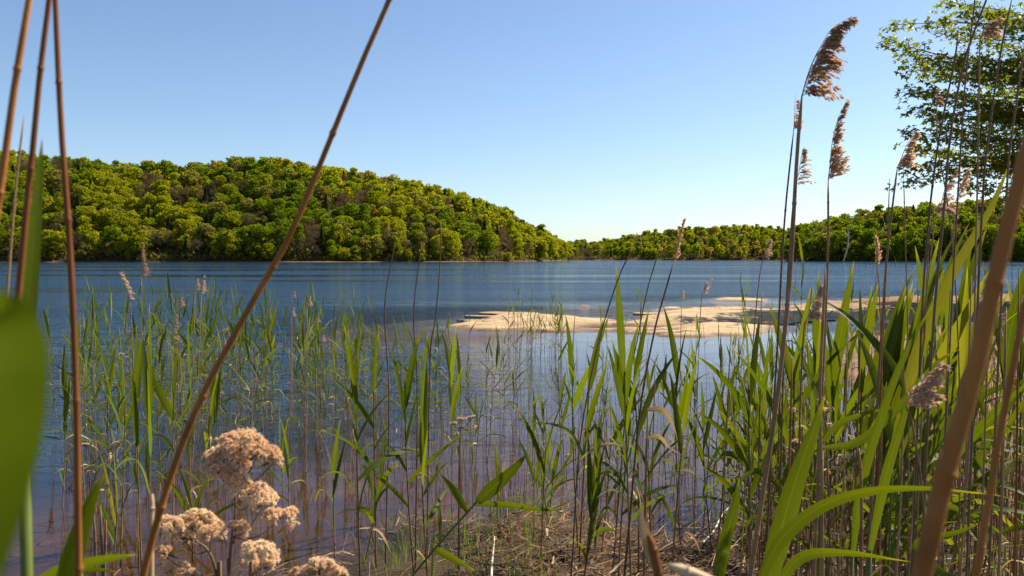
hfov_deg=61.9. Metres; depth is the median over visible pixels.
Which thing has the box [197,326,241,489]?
green reed
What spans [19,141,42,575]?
reed leaf
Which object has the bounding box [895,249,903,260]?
broadleaf tree
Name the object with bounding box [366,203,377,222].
broadleaf tree
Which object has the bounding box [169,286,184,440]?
green reed
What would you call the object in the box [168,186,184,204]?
leafless tree
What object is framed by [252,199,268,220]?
broadleaf tree
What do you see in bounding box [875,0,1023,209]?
maple tree
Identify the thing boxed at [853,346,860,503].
dead reed
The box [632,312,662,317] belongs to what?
rock slab
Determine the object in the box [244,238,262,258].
broadleaf tree
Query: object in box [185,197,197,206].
broadleaf tree
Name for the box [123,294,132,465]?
green reed
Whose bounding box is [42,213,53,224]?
broadleaf tree
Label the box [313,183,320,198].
broadleaf tree
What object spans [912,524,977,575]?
reed leaf
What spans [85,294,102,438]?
green reed
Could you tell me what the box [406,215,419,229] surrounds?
leafless tree
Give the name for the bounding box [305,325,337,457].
green reed
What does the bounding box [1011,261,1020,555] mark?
dead reed
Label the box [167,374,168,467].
dead reed
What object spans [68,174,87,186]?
broadleaf tree
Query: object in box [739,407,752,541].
dead reed
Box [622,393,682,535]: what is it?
green reed
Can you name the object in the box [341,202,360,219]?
broadleaf tree
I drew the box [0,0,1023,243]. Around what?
sky
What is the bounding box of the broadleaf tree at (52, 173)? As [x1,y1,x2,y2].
[43,168,60,191]
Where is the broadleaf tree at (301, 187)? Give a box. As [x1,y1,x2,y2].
[287,184,304,193]
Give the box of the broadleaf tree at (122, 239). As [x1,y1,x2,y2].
[112,234,136,256]
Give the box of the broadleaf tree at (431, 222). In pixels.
[423,219,436,237]
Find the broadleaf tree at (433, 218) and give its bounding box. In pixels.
[422,214,440,228]
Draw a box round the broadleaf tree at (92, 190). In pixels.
[87,183,102,199]
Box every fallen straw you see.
[511,510,601,523]
[665,548,763,561]
[857,558,1023,566]
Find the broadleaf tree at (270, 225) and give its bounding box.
[263,222,275,239]
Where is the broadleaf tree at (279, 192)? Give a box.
[272,187,286,198]
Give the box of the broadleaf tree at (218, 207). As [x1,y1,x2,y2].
[208,201,228,223]
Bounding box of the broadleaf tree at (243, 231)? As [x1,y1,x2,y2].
[235,225,259,254]
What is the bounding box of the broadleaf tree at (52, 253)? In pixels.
[47,251,58,258]
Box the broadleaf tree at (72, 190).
[70,183,81,200]
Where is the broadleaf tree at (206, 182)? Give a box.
[197,176,217,194]
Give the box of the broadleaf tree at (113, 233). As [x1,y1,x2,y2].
[101,226,122,251]
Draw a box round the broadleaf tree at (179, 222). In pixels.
[172,218,191,235]
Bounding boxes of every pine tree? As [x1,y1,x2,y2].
[49,187,54,201]
[73,195,80,219]
[145,207,151,225]
[165,217,171,232]
[181,236,190,258]
[199,232,206,251]
[202,187,207,204]
[204,213,209,230]
[317,228,326,255]
[323,194,330,217]
[425,223,431,243]
[837,242,843,259]
[895,225,900,245]
[943,228,953,255]
[959,228,965,247]
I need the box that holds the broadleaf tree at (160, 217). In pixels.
[154,212,173,230]
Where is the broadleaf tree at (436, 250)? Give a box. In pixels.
[433,248,442,258]
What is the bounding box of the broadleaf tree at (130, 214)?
[122,210,140,229]
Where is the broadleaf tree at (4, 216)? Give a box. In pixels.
[0,212,11,235]
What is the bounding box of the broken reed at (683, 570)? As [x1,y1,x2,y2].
[668,563,710,575]
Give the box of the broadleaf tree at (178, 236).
[163,229,183,249]
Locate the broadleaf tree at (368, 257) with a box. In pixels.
[364,251,371,260]
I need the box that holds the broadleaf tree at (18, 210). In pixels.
[11,203,30,222]
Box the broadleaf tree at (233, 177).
[229,171,244,189]
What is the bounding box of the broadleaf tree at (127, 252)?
[124,243,131,259]
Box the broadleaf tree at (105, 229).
[100,224,119,247]
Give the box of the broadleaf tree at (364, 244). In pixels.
[354,235,372,254]
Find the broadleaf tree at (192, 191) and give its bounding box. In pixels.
[188,185,203,200]
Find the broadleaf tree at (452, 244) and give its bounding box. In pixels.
[443,231,461,255]
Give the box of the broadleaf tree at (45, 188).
[32,178,51,193]
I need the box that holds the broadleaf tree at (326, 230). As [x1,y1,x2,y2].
[323,226,333,246]
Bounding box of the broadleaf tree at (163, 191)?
[154,185,171,203]
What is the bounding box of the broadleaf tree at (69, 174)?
[68,171,73,190]
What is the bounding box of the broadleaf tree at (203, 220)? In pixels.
[201,211,213,224]
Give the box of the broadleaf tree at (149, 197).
[135,192,158,218]
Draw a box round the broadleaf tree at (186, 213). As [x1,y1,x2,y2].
[178,208,197,220]
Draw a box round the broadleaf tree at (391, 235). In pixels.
[384,232,409,252]
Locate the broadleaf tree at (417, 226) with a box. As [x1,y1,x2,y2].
[407,223,427,244]
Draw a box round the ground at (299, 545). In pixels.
[3,291,1023,575]
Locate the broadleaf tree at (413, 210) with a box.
[407,205,423,225]
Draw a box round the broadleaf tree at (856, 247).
[841,240,863,259]
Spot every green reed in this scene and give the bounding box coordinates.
[42,298,70,480]
[44,318,117,500]
[46,310,55,462]
[49,346,94,506]
[52,314,112,490]
[52,340,97,475]
[55,345,112,498]
[57,342,91,544]
[61,331,87,490]
[69,304,104,514]
[72,356,136,512]
[78,288,83,361]
[79,278,94,355]
[81,297,87,457]
[81,333,146,544]
[81,335,95,473]
[82,342,130,540]
[83,299,98,457]
[85,284,109,450]
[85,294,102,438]
[86,288,97,480]
[90,283,111,455]
[90,341,122,478]
[91,298,106,356]
[91,309,121,449]
[93,330,166,568]
[97,454,129,575]
[99,348,132,514]
[103,313,163,491]
[105,285,117,486]
[105,341,139,509]
[114,328,131,480]
[115,305,177,534]
[115,307,129,460]
[121,303,147,457]
[122,274,133,382]
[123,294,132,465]
[127,304,166,452]
[128,324,157,566]
[129,327,173,513]
[130,279,152,355]
[131,283,153,355]
[131,393,185,537]
[139,297,142,455]
[140,328,201,553]
[145,299,167,437]
[147,284,163,457]
[147,290,161,468]
[148,281,177,394]
[151,376,222,528]
[153,272,182,464]
[153,295,187,421]
[153,317,167,444]
[156,468,243,561]
[159,287,187,455]
[165,290,188,434]
[165,292,186,420]
[165,296,190,460]
[168,311,211,465]
[168,314,187,435]
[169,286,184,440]
[170,325,195,496]
[171,290,180,353]
[175,328,191,495]
[178,307,216,430]
[182,299,227,475]
[186,289,199,416]
[186,351,223,531]
[187,334,211,470]
[194,295,223,464]
[194,302,211,442]
[195,282,205,449]
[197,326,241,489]
[200,307,214,446]
[200,369,220,510]
[201,286,208,431]
[201,295,227,444]
[202,282,211,447]
[205,326,255,488]
[208,294,213,446]
[209,286,233,423]
[210,296,241,440]
[212,280,243,429]
[213,305,228,429]
[217,287,240,423]
[217,291,226,429]
[228,321,256,468]
[230,301,282,496]
[230,321,271,469]
[239,291,262,418]
[241,315,260,378]
[242,312,261,420]
[249,316,283,420]
[250,291,277,425]
[252,287,277,426]
[259,296,279,431]
[261,310,284,427]
[267,409,303,522]
[269,302,292,432]
[275,325,310,440]
[277,419,314,528]
[284,321,314,447]
[286,321,305,432]
[290,331,306,467]
[291,303,313,453]
[292,318,314,426]
[295,290,325,437]
[295,297,305,462]
[296,297,301,425]
[301,311,313,443]
[304,313,326,413]
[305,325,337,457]
[308,324,325,479]
[314,313,322,436]
[314,334,418,567]
[315,419,383,560]
[316,340,336,471]
[320,326,430,575]
[325,307,341,419]
[327,298,371,440]
[327,316,343,429]
[328,321,354,450]
[329,321,340,448]
[338,315,366,444]
[339,302,352,461]
[339,310,350,451]
[339,325,371,469]
[342,301,354,445]
[346,301,356,355]
[351,286,356,410]
[351,322,367,428]
[357,326,384,447]
[358,295,364,351]
[359,411,398,560]
[362,316,379,404]
[363,321,469,571]
[367,330,386,440]
[393,325,445,429]
[403,334,451,575]
[404,394,435,521]
[411,453,560,575]
[415,333,435,404]
[424,314,449,468]
[436,325,473,522]
[438,339,465,468]
[453,305,477,439]
[453,332,460,492]
[453,359,508,493]
[460,391,478,466]
[478,327,510,459]
[489,441,504,513]
[491,374,615,570]
[495,365,525,455]
[501,305,513,369]
[501,305,514,396]
[512,287,522,378]
[514,292,523,380]
[517,390,535,493]
[518,298,534,391]
[518,439,553,511]
[521,318,538,393]
[522,410,584,524]
[523,400,556,458]
[527,316,530,377]
[527,317,537,372]
[530,287,532,344]
[530,317,629,569]
[534,308,544,382]
[535,424,581,506]
[538,314,543,392]
[542,304,547,372]
[546,369,575,489]
[547,308,550,390]
[552,295,559,390]
[552,298,567,354]
[555,308,563,384]
[556,335,607,460]
[557,307,561,379]
[564,299,593,549]
[564,404,616,575]
[579,267,685,575]
[587,337,680,575]
[592,367,647,551]
[597,310,688,574]
[602,421,644,490]
[622,356,639,476]
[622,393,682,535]
[632,353,662,463]
[642,306,715,553]
[645,353,675,472]
[652,355,742,574]
[656,372,692,451]
[658,378,736,538]
[666,324,693,448]
[677,378,712,447]
[678,380,747,561]
[683,339,706,487]
[692,309,804,570]
[692,374,731,491]
[697,300,824,558]
[705,366,734,523]
[706,379,746,521]
[710,418,799,528]
[711,338,747,499]
[712,387,772,481]
[712,413,744,504]
[714,407,782,574]
[721,368,772,514]
[726,371,836,529]
[726,399,757,477]
[729,288,893,564]
[732,384,781,562]
[733,398,757,500]
[735,381,810,525]
[738,263,921,575]
[742,327,789,507]
[747,332,804,569]
[751,322,792,446]
[756,335,784,490]
[760,396,810,502]
[762,402,823,513]
[771,435,832,569]
[775,321,867,573]
[776,314,895,575]
[783,354,806,452]
[786,274,820,575]
[786,339,854,559]
[786,410,833,484]
[796,376,840,501]
[801,404,838,478]
[805,267,1006,574]
[806,228,1023,575]
[806,335,844,510]
[806,405,833,494]
[807,282,1023,575]
[810,396,871,539]
[832,383,911,575]
[837,381,847,527]
[837,436,932,559]
[839,281,877,512]
[841,287,871,512]
[846,329,931,575]
[846,429,934,575]
[846,492,921,566]
[850,386,873,541]
[850,403,996,575]
[853,240,973,575]
[855,284,947,575]
[855,328,993,575]
[859,392,935,567]
[882,266,1023,574]
[892,228,1023,530]
[898,224,1023,492]
[910,410,984,575]
[911,265,1023,567]
[914,258,1023,575]
[918,297,941,336]
[918,321,938,441]
[936,329,1023,572]
[941,261,1023,570]
[954,452,1004,567]
[960,326,1023,575]
[968,366,995,541]
[968,374,1023,488]
[978,331,993,422]
[980,363,999,505]
[987,322,1023,469]
[990,280,1023,478]
[993,357,1023,535]
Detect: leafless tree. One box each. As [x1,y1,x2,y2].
[18,159,27,175]
[44,157,60,165]
[44,224,59,231]
[62,213,82,235]
[63,232,81,249]
[133,182,149,196]
[134,190,153,204]
[138,172,154,190]
[149,233,160,248]
[151,174,163,182]
[155,227,177,253]
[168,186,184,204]
[177,186,193,201]
[189,239,206,258]
[193,182,204,202]
[205,181,221,196]
[207,188,219,200]
[222,179,240,192]
[233,164,244,183]
[238,178,252,193]
[240,212,257,227]
[254,209,268,220]
[291,237,303,257]
[296,222,309,235]
[304,234,320,251]
[305,224,320,246]
[307,218,320,233]
[310,245,319,258]
[332,190,350,204]
[344,198,360,212]
[349,190,366,203]
[352,195,369,209]
[373,238,387,258]
[380,227,395,238]
[403,240,414,251]
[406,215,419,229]
[423,227,439,249]
[447,199,460,211]
[459,237,477,257]
[467,209,478,218]
[493,228,510,249]
[500,235,511,250]
[503,242,516,252]
[523,242,534,259]
[952,223,965,233]
[988,214,998,224]
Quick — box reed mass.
[48,236,940,507]
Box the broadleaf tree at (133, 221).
[123,218,139,236]
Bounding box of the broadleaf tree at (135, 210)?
[124,208,140,218]
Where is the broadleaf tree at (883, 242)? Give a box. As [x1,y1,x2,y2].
[877,238,894,251]
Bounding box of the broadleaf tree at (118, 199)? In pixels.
[103,194,124,206]
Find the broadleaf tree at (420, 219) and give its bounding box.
[408,214,423,232]
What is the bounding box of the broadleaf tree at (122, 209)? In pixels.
[112,204,127,223]
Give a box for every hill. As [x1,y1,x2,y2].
[0,179,566,261]
[567,239,785,259]
[786,244,1023,261]
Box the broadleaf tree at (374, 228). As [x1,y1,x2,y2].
[366,218,382,247]
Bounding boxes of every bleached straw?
[490,536,494,575]
[702,507,728,543]
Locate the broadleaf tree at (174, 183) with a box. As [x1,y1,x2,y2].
[163,180,183,200]
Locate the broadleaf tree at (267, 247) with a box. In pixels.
[260,242,278,260]
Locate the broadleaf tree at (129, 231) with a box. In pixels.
[123,225,135,245]
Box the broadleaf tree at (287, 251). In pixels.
[282,246,290,257]
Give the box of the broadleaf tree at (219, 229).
[212,227,227,239]
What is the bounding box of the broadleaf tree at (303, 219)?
[299,216,312,229]
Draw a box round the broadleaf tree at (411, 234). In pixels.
[408,229,421,248]
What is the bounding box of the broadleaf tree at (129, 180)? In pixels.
[121,177,135,188]
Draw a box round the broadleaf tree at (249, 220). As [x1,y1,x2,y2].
[238,213,255,228]
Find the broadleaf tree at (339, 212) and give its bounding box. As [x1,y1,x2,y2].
[331,206,348,217]
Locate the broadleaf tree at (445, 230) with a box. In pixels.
[432,227,450,247]
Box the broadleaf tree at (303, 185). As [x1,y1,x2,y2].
[288,179,306,193]
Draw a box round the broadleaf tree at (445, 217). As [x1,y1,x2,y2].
[438,213,451,224]
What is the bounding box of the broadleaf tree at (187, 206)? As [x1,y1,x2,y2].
[181,202,193,208]
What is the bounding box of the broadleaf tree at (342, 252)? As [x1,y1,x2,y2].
[337,247,350,259]
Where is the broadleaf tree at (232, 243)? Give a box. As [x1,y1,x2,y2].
[222,232,243,258]
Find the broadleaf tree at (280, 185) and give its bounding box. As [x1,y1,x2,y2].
[265,179,289,198]
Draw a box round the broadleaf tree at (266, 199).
[259,196,271,208]
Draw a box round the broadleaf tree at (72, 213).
[59,209,74,229]
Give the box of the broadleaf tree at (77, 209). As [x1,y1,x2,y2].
[71,205,96,224]
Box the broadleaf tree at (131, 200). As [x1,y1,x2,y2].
[122,196,143,218]
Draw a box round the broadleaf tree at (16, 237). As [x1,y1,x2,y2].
[3,226,20,249]
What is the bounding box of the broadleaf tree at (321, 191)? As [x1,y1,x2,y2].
[314,185,334,209]
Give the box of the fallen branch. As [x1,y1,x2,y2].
[688,544,744,571]
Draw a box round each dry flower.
[154,508,227,575]
[182,539,280,575]
[199,427,299,575]
[288,556,349,575]
[449,415,476,569]
[785,425,805,575]
[787,397,843,575]
[828,452,858,567]
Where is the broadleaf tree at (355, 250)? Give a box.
[349,245,361,260]
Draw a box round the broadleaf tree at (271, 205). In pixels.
[265,199,287,218]
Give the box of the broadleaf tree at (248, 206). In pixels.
[239,197,255,218]
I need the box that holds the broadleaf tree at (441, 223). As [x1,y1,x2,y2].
[434,219,447,235]
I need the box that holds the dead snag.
[843,225,849,260]
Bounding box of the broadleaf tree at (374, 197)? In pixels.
[365,190,384,206]
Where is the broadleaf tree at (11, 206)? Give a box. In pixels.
[9,199,23,217]
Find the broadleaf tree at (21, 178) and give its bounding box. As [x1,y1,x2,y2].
[17,175,25,189]
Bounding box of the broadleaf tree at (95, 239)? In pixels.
[85,230,102,254]
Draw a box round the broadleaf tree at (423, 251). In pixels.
[417,249,426,260]
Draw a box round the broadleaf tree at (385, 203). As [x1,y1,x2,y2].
[376,199,391,218]
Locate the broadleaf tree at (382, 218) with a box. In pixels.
[370,216,391,232]
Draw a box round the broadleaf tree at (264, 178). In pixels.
[252,172,272,190]
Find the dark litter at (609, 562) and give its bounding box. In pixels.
[164,383,1023,575]
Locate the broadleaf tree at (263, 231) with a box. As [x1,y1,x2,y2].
[250,224,276,252]
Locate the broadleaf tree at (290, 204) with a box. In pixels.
[285,201,294,212]
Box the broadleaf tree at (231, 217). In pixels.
[221,211,242,230]
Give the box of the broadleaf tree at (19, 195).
[9,187,24,209]
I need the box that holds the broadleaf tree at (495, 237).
[477,234,499,254]
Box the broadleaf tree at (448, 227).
[442,225,452,233]
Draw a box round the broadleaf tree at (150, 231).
[133,225,159,244]
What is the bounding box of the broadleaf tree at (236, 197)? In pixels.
[224,191,246,210]
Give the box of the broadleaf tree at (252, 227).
[244,224,265,244]
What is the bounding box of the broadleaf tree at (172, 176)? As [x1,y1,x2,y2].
[166,172,187,196]
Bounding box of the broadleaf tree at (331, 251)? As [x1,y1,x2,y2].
[324,239,338,259]
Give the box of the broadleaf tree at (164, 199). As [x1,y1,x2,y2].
[153,195,173,212]
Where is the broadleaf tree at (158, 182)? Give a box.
[149,178,173,196]
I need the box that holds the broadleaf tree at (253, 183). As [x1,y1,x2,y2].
[243,179,260,202]
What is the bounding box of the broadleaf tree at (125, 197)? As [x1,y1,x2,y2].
[120,192,134,208]
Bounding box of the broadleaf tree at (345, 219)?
[331,215,357,235]
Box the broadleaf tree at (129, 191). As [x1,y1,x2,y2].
[117,186,136,203]
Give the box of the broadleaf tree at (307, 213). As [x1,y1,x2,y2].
[302,207,312,224]
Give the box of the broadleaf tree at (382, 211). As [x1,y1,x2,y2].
[376,206,394,227]
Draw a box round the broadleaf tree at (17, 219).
[7,214,21,231]
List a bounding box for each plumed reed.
[120,272,139,569]
[135,242,149,561]
[172,316,180,514]
[175,297,186,514]
[184,279,199,495]
[190,275,206,489]
[216,339,225,510]
[289,307,294,477]
[291,291,295,464]
[305,296,312,496]
[315,315,320,475]
[320,334,325,474]
[623,218,685,575]
[677,289,684,513]
[693,278,712,554]
[740,239,771,575]
[747,16,858,575]
[765,93,804,549]
[779,148,815,498]
[796,284,822,575]
[813,101,850,575]
[866,131,922,575]
[875,235,882,575]
[905,361,951,519]
[908,166,961,575]
[916,205,958,538]
[922,0,986,523]
[936,88,960,575]
[937,0,974,575]
[940,167,970,567]
[959,16,1004,575]
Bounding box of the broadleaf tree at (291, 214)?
[285,207,302,220]
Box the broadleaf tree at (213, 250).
[210,246,221,257]
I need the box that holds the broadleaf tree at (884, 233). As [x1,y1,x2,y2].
[878,230,893,246]
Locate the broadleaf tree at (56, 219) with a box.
[45,211,71,231]
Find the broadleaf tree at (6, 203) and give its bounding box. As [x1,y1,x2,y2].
[2,195,10,213]
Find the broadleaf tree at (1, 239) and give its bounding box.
[0,222,5,251]
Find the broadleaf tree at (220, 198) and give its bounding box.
[213,193,232,205]
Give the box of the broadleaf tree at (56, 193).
[53,191,69,198]
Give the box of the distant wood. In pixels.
[0,149,1023,258]
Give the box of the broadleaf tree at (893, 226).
[883,223,901,239]
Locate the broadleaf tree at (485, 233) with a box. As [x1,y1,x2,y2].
[472,230,496,254]
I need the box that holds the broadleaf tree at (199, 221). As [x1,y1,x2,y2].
[185,216,202,233]
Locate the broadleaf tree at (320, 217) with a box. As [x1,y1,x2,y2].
[311,208,329,230]
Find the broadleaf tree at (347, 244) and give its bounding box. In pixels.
[342,236,360,247]
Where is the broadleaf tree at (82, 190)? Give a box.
[74,186,91,206]
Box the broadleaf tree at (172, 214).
[162,206,185,230]
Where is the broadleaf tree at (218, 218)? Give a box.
[211,212,225,231]
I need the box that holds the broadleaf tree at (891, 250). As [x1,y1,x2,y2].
[880,245,895,258]
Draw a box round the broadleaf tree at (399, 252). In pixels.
[388,237,403,257]
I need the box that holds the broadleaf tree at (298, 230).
[291,223,305,252]
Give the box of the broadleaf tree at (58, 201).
[52,197,73,215]
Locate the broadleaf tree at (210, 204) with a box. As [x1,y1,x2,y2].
[207,201,220,218]
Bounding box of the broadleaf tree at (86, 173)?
[78,166,94,179]
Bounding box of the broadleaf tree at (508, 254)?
[503,252,512,259]
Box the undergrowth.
[0,181,1023,261]
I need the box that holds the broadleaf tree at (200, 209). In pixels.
[191,202,209,218]
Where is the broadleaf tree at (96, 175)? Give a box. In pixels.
[88,169,108,187]
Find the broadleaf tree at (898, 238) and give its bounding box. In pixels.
[892,231,909,251]
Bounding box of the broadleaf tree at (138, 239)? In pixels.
[128,230,151,252]
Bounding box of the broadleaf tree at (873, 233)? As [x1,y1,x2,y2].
[861,229,883,249]
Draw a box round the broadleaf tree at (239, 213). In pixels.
[228,210,243,229]
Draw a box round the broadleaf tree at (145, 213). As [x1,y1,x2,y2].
[139,208,154,224]
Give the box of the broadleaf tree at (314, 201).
[306,197,320,217]
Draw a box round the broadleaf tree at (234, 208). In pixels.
[224,204,243,213]
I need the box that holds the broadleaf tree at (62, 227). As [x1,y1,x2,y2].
[56,225,74,246]
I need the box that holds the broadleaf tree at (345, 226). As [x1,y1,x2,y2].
[329,220,357,247]
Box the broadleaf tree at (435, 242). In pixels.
[429,235,444,255]
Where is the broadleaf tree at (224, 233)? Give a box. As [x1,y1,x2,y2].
[219,230,239,250]
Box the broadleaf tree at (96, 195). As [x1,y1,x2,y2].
[89,192,109,203]
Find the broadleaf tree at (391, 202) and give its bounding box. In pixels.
[386,198,395,207]
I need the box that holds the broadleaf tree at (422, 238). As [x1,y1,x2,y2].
[411,231,427,252]
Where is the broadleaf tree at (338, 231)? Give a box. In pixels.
[329,224,344,251]
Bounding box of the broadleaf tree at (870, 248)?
[863,243,875,260]
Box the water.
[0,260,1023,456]
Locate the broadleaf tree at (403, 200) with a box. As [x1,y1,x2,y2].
[393,197,407,224]
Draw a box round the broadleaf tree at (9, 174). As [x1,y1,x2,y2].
[6,170,15,179]
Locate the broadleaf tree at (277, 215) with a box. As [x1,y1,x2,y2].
[270,209,287,227]
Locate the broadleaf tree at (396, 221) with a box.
[389,217,407,229]
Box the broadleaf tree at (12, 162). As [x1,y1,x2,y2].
[0,158,16,172]
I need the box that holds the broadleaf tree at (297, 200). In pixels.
[288,193,306,210]
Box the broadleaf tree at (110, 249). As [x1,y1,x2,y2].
[99,241,119,256]
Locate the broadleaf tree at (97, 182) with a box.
[94,176,106,189]
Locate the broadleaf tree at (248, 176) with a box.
[242,174,255,185]
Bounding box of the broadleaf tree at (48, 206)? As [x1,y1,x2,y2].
[42,195,54,214]
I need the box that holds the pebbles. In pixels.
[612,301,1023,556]
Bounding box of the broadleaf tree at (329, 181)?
[322,175,338,203]
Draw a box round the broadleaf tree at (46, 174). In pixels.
[43,167,53,182]
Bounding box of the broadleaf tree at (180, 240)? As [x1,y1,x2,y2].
[177,234,195,250]
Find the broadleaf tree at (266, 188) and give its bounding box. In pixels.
[255,184,280,198]
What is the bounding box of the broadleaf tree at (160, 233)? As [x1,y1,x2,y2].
[153,227,168,247]
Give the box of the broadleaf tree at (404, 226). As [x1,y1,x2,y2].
[393,223,408,237]
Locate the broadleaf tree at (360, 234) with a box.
[349,228,366,244]
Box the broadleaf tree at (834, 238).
[829,230,850,254]
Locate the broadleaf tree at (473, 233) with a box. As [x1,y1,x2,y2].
[462,230,480,254]
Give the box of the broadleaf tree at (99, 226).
[92,207,112,231]
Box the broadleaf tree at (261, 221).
[254,216,268,234]
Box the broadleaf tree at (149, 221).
[140,217,156,229]
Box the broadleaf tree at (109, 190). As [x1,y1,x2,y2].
[104,185,116,201]
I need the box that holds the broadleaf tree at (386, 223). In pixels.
[382,221,390,234]
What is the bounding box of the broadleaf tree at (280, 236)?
[269,225,291,251]
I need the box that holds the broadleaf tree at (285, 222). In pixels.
[277,219,292,245]
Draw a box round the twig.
[697,520,716,542]
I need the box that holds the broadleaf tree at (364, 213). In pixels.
[354,203,371,231]
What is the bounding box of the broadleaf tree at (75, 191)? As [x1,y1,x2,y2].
[72,186,83,207]
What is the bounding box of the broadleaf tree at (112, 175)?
[108,173,118,182]
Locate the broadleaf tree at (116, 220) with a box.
[98,208,131,233]
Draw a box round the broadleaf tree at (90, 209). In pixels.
[75,206,99,230]
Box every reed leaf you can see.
[0,290,49,575]
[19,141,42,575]
[39,554,136,575]
[57,470,105,575]
[83,567,114,572]
[431,546,472,575]
[642,434,679,575]
[643,406,677,575]
[715,479,739,575]
[758,485,984,575]
[764,394,825,575]
[779,548,908,575]
[817,349,958,575]
[822,409,878,470]
[850,304,933,575]
[868,376,913,575]
[887,161,1010,575]
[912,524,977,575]
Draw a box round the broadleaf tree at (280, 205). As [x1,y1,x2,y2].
[267,198,286,220]
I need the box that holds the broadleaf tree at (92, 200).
[81,197,101,210]
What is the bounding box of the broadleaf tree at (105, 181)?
[98,177,120,194]
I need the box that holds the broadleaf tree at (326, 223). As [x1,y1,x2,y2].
[318,218,335,234]
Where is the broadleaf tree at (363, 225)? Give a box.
[350,220,369,234]
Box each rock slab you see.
[456,319,477,321]
[464,315,494,319]
[478,312,540,314]
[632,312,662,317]
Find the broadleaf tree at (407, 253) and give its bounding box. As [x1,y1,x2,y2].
[402,249,412,259]
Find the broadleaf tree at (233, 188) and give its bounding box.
[221,183,242,201]
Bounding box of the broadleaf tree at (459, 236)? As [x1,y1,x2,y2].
[448,230,463,246]
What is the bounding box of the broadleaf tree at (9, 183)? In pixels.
[3,177,17,199]
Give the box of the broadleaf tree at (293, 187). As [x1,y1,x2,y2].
[284,180,302,208]
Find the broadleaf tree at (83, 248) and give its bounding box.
[77,240,95,260]
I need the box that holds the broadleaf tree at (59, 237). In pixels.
[49,231,66,254]
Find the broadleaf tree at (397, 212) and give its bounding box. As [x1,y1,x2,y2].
[390,200,406,222]
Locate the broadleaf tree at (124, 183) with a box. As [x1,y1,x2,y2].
[115,178,129,196]
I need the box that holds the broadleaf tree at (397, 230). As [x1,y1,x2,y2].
[392,223,405,234]
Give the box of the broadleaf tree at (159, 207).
[153,203,169,218]
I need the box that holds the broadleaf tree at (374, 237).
[368,234,385,256]
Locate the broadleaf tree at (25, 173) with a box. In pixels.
[13,170,34,186]
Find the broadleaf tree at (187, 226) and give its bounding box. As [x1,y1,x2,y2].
[180,219,197,248]
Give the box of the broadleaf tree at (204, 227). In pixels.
[195,223,216,247]
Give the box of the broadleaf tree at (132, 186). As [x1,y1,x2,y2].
[128,181,144,197]
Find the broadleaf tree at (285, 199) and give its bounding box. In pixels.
[281,196,289,206]
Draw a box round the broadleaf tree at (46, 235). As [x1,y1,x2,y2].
[41,229,56,253]
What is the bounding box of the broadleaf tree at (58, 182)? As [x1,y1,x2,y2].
[50,177,61,192]
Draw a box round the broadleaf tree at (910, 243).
[902,237,924,259]
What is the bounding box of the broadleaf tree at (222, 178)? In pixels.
[212,175,227,193]
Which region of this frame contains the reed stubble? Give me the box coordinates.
[41,314,1023,575]
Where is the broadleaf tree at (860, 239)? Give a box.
[857,234,880,252]
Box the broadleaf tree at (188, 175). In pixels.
[178,169,200,192]
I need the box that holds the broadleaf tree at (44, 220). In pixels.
[42,216,52,230]
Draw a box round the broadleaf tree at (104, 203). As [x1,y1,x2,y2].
[99,200,112,213]
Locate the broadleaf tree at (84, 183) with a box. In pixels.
[78,179,93,186]
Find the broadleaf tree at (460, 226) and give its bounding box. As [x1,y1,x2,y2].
[452,220,471,242]
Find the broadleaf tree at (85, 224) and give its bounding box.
[73,216,93,243]
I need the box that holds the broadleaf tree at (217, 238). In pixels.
[207,233,224,254]
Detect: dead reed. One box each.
[0,0,32,214]
[6,115,24,292]
[15,0,51,296]
[52,0,83,575]
[60,385,61,506]
[66,451,67,511]
[67,375,70,477]
[81,372,94,472]
[84,362,92,487]
[89,361,95,493]
[93,515,97,575]
[100,505,102,575]
[103,520,106,575]
[138,403,142,498]
[139,0,391,575]
[148,494,154,575]
[150,333,169,474]
[167,340,178,473]
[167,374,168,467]
[174,354,180,494]
[177,341,180,490]
[186,326,202,469]
[220,317,235,417]
[235,389,246,503]
[244,385,252,513]
[249,355,258,453]
[256,374,271,507]
[269,394,272,484]
[284,324,299,446]
[289,319,294,440]
[307,427,307,460]
[333,341,354,483]
[347,354,361,508]
[353,427,367,507]
[364,379,367,493]
[375,386,376,460]
[376,413,380,479]
[383,363,390,464]
[384,244,394,569]
[393,386,397,484]
[408,451,436,524]
[413,242,421,567]
[426,227,440,565]
[428,380,431,502]
[440,387,451,495]
[443,347,444,462]
[443,399,443,488]
[456,380,474,507]
[492,368,494,440]
[500,361,505,468]
[508,432,510,521]
[516,469,518,520]
[525,382,528,499]
[532,405,541,495]
[544,361,576,503]
[550,449,557,508]
[570,246,633,575]
[578,415,597,524]
[610,441,618,510]
[611,246,660,575]
[638,508,662,575]
[642,358,655,575]
[656,433,661,526]
[679,432,684,522]
[704,422,712,530]
[707,365,712,452]
[713,334,730,575]
[729,392,757,559]
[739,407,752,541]
[750,290,762,538]
[760,300,773,484]
[779,283,803,496]
[780,432,789,554]
[783,358,792,566]
[792,260,796,418]
[818,269,825,575]
[837,324,847,575]
[848,366,855,569]
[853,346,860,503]
[858,448,863,575]
[859,268,876,526]
[871,178,889,569]
[871,346,903,575]
[873,338,882,575]
[903,173,908,575]
[910,132,1023,575]
[911,32,958,570]
[935,333,944,569]
[959,275,971,572]
[961,466,968,559]
[965,0,1011,575]
[970,410,977,550]
[972,293,1023,575]
[980,358,987,524]
[981,382,1022,575]
[982,390,988,551]
[987,47,1023,575]
[990,449,1010,575]
[996,427,1023,542]
[997,307,1006,575]
[999,394,1006,575]
[1003,385,1014,502]
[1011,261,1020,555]
[1013,269,1018,575]

